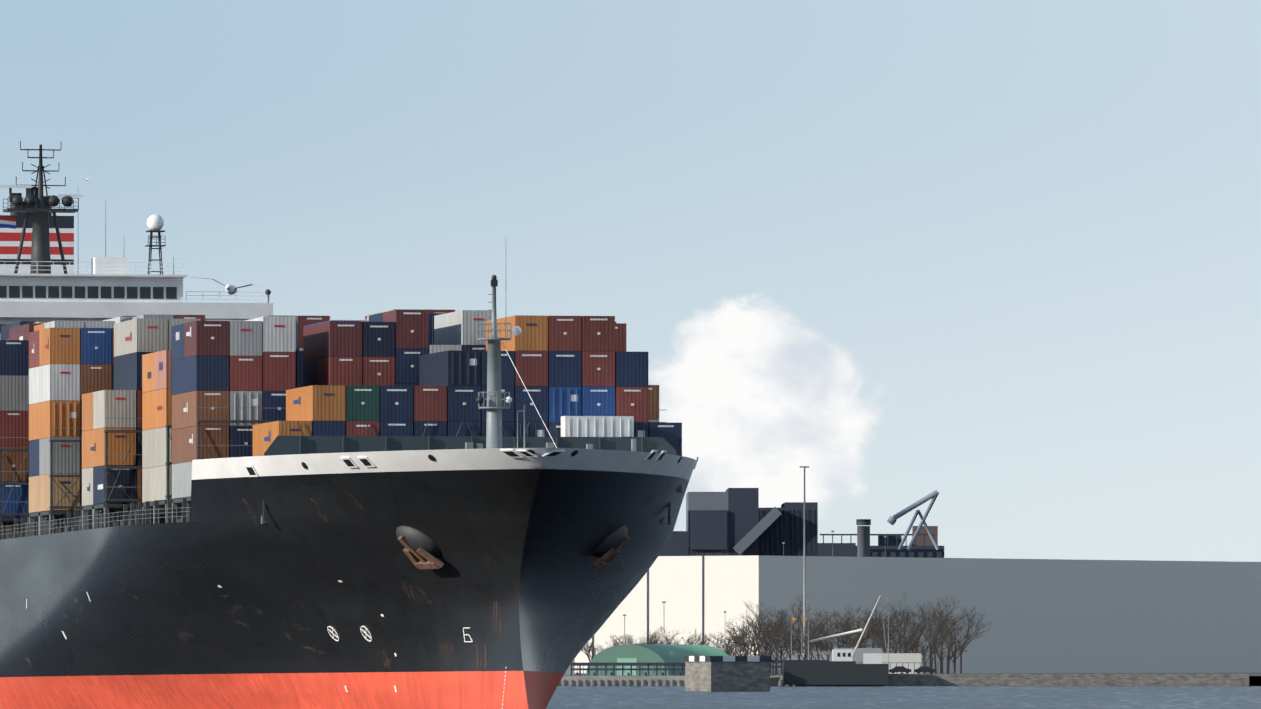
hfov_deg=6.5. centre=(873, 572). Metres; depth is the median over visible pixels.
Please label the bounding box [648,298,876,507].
cloud
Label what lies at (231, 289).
gull
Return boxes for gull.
[190,277,262,294]
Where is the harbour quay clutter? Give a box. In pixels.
[565,663,936,675]
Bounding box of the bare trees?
[581,592,995,674]
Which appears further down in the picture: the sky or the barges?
the barges
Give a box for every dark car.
[889,666,911,673]
[914,666,935,673]
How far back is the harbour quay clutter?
2278.62 m
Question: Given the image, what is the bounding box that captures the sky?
[0,0,1260,561]
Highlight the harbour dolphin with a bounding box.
[684,656,771,691]
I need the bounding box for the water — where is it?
[546,676,1260,708]
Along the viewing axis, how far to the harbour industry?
2845.02 m
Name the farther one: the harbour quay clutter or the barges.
the harbour quay clutter
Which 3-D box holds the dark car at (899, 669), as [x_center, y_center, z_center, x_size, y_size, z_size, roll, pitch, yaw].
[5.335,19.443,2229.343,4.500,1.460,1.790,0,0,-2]
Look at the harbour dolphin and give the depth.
1811.94 m
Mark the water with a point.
(934, 697)
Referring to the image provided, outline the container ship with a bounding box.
[0,141,698,708]
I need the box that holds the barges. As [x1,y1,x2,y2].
[783,649,888,684]
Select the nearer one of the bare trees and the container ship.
the container ship
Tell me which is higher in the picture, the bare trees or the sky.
the sky
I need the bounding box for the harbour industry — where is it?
[564,466,1260,675]

